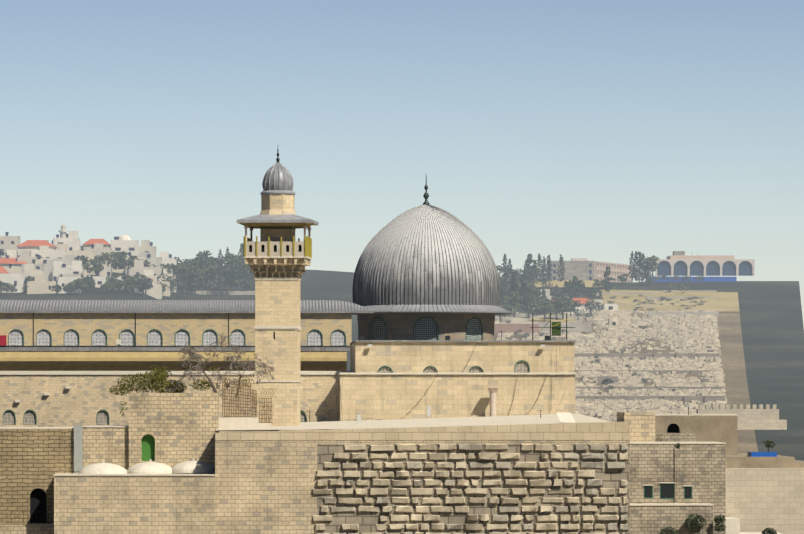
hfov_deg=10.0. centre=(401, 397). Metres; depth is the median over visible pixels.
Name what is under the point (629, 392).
cemetery
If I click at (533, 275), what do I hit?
fir tree
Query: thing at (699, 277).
olive tree
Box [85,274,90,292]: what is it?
cypress tree
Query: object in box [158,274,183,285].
olive tree
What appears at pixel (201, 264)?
round tree
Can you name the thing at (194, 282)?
round tree
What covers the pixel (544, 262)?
cypress tree
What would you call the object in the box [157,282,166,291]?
round tree
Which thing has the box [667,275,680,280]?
olive tree
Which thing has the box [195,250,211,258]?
round tree
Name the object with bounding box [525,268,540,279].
round tree
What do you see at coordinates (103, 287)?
round tree
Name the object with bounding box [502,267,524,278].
pine tree
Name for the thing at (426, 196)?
dome finial
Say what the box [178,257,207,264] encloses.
pine tree
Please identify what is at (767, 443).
round tree
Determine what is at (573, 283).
fir tree
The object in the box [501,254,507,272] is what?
cypress tree
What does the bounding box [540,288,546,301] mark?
fir tree
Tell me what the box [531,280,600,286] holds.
dry grass slope
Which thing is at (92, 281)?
round tree
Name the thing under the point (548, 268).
cypress tree
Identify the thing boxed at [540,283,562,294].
olive tree
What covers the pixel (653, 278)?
olive tree
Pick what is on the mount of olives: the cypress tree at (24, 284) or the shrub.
the cypress tree at (24, 284)
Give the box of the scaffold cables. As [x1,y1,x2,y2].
[336,313,642,420]
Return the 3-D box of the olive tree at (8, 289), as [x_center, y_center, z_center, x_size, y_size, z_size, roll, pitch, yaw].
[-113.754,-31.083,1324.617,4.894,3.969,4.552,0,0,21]
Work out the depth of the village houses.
1387.98 m
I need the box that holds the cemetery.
[494,310,726,421]
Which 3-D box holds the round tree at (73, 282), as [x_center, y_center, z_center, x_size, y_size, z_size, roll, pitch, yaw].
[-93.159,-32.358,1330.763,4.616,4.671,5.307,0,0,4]
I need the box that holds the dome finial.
[423,176,429,204]
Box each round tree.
[3,283,16,295]
[51,285,61,295]
[63,285,75,294]
[72,278,85,293]
[74,255,88,265]
[75,278,89,294]
[83,257,105,275]
[89,279,94,287]
[97,252,124,275]
[99,284,109,294]
[104,274,119,290]
[105,281,113,293]
[111,280,125,293]
[112,252,137,276]
[121,275,135,291]
[122,277,136,292]
[132,273,147,280]
[136,277,152,294]
[137,259,151,266]
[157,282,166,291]
[162,265,181,281]
[162,278,176,290]
[185,272,205,293]
[192,258,212,269]
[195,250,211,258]
[207,256,222,264]
[212,259,225,269]
[221,253,243,263]
[225,255,244,266]
[241,280,254,295]
[244,272,254,290]
[495,304,514,321]
[501,272,517,280]
[517,270,528,279]
[518,284,535,294]
[521,288,543,308]
[523,305,535,317]
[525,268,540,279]
[533,301,557,321]
[544,297,555,302]
[550,300,567,319]
[552,296,573,319]
[563,279,585,297]
[567,300,581,315]
[585,289,596,299]
[592,279,604,290]
[617,274,628,284]
[641,255,659,275]
[763,440,774,451]
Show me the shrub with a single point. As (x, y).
(159, 374)
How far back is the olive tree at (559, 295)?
1389.38 m
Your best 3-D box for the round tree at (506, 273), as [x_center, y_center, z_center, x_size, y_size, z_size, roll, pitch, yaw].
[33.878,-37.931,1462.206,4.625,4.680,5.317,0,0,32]
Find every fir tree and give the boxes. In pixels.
[238,243,243,256]
[501,274,525,317]
[522,254,532,281]
[526,259,543,283]
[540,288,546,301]
[568,276,581,298]
[598,266,615,292]
[631,251,645,277]
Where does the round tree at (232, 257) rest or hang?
on the mount of olives
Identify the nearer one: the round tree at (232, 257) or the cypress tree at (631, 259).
the round tree at (232, 257)
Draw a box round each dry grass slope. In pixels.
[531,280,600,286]
[600,289,739,311]
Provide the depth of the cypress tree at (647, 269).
1484.23 m
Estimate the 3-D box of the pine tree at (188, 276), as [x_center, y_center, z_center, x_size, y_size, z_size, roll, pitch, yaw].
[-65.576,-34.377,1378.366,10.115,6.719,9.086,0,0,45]
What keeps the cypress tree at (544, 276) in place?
on the mount of olives
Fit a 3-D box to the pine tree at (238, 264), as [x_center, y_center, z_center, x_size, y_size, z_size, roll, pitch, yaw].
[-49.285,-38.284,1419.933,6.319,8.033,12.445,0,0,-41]
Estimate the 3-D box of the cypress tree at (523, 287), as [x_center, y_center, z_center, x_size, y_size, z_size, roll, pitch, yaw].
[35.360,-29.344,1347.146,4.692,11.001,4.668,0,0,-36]
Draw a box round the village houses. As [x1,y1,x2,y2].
[0,224,718,320]
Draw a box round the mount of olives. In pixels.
[0,246,803,524]
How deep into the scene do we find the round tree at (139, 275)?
1361.90 m
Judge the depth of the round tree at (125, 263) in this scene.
1398.92 m
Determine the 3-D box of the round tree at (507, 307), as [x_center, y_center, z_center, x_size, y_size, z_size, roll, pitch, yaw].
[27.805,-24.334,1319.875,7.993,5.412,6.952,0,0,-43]
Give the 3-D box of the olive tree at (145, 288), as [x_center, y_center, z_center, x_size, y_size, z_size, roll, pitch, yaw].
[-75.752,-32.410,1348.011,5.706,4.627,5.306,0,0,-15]
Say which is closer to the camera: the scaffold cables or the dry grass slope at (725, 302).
the scaffold cables
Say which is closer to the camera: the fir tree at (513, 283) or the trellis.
the trellis
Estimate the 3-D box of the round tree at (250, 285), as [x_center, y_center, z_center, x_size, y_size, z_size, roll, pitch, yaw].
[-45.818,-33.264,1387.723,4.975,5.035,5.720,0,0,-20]
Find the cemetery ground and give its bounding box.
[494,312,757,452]
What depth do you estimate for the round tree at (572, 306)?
1348.22 m
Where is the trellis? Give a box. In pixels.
[222,379,275,422]
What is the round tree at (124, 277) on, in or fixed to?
on the mount of olives
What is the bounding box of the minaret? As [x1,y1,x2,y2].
[237,150,318,425]
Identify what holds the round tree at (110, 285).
on the mount of olives
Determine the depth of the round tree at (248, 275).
1401.17 m
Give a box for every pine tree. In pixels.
[159,263,197,273]
[172,272,199,293]
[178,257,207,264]
[224,262,246,285]
[496,265,511,273]
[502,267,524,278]
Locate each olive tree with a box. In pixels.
[0,283,13,296]
[136,280,153,294]
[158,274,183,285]
[512,332,521,337]
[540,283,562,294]
[550,286,574,297]
[573,309,586,319]
[581,300,603,314]
[636,278,651,289]
[649,275,658,284]
[656,274,667,282]
[666,283,675,291]
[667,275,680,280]
[677,284,687,292]
[680,275,691,284]
[695,275,704,283]
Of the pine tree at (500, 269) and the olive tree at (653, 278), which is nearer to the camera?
the pine tree at (500, 269)
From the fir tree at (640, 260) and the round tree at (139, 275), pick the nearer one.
the round tree at (139, 275)
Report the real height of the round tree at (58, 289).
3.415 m
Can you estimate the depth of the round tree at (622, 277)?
1485.59 m
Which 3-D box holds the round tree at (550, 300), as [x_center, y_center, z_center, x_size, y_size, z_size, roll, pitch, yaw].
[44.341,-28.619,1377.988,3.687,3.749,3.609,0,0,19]
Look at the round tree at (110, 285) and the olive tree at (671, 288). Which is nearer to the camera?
the round tree at (110, 285)
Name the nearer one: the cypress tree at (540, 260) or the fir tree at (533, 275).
the fir tree at (533, 275)
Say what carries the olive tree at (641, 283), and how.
on the mount of olives
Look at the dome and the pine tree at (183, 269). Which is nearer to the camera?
the dome
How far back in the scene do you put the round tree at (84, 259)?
1386.95 m
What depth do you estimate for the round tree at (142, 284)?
1344.94 m
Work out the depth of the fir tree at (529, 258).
1474.39 m
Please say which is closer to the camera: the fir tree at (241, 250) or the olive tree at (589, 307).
the olive tree at (589, 307)
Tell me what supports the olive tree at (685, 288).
on the mount of olives
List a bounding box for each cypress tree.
[23,279,26,293]
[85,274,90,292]
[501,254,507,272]
[518,279,529,312]
[523,259,527,280]
[537,253,542,281]
[541,256,548,280]
[541,264,546,283]
[545,255,552,281]
[556,254,565,281]
[627,251,635,280]
[631,251,639,280]
[640,253,646,280]
[644,259,651,285]
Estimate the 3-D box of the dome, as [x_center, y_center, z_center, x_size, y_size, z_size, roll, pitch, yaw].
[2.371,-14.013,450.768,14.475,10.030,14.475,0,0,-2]
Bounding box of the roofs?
[0,299,512,314]
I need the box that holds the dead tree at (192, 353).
[153,332,274,400]
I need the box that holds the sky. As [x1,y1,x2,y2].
[0,0,803,326]
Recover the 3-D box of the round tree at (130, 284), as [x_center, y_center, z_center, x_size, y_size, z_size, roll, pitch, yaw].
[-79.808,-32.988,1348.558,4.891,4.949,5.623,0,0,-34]
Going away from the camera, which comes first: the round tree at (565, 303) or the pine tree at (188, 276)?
the round tree at (565, 303)
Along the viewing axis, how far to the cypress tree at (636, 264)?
1501.02 m
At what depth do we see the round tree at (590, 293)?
1414.09 m
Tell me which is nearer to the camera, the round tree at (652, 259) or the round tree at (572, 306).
the round tree at (572, 306)
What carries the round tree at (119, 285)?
on the mount of olives
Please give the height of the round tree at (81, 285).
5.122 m
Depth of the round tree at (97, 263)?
1379.08 m
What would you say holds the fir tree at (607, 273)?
on the mount of olives
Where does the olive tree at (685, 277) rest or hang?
on the mount of olives
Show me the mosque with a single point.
(63, 369)
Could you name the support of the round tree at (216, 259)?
on the mount of olives
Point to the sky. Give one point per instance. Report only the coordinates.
(594, 130)
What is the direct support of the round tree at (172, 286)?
on the mount of olives
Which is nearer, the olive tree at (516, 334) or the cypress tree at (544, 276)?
the olive tree at (516, 334)
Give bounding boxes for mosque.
[0,313,575,432]
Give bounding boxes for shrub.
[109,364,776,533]
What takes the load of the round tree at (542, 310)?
on the mount of olives
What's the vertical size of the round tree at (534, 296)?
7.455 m
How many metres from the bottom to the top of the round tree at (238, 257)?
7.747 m
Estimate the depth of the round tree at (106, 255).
1398.81 m
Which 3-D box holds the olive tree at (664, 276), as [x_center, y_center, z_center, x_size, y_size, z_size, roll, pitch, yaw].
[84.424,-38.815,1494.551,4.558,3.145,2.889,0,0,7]
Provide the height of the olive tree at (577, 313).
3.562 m
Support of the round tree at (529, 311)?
on the mount of olives
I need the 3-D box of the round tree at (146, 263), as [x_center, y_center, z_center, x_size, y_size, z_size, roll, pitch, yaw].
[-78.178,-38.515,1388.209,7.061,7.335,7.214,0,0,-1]
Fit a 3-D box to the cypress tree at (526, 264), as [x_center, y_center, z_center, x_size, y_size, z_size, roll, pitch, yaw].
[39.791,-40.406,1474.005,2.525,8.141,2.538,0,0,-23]
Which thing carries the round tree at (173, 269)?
on the mount of olives
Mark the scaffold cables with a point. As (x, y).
(556, 327)
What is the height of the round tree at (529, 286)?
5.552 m
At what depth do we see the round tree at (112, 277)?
1350.50 m
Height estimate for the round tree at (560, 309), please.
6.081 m
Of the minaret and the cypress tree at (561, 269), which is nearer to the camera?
the minaret
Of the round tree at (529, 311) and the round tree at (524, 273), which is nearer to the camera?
the round tree at (529, 311)
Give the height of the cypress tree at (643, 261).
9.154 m
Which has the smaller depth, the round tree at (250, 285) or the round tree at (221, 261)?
the round tree at (250, 285)
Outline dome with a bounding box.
[352,205,499,305]
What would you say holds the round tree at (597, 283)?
on the mount of olives
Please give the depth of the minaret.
370.38 m
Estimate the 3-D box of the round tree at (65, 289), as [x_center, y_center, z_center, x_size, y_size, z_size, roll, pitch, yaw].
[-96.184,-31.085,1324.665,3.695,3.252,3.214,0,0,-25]
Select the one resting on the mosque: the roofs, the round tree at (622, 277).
the roofs
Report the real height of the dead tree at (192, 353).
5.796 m
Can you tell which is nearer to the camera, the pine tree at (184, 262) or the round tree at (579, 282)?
the round tree at (579, 282)

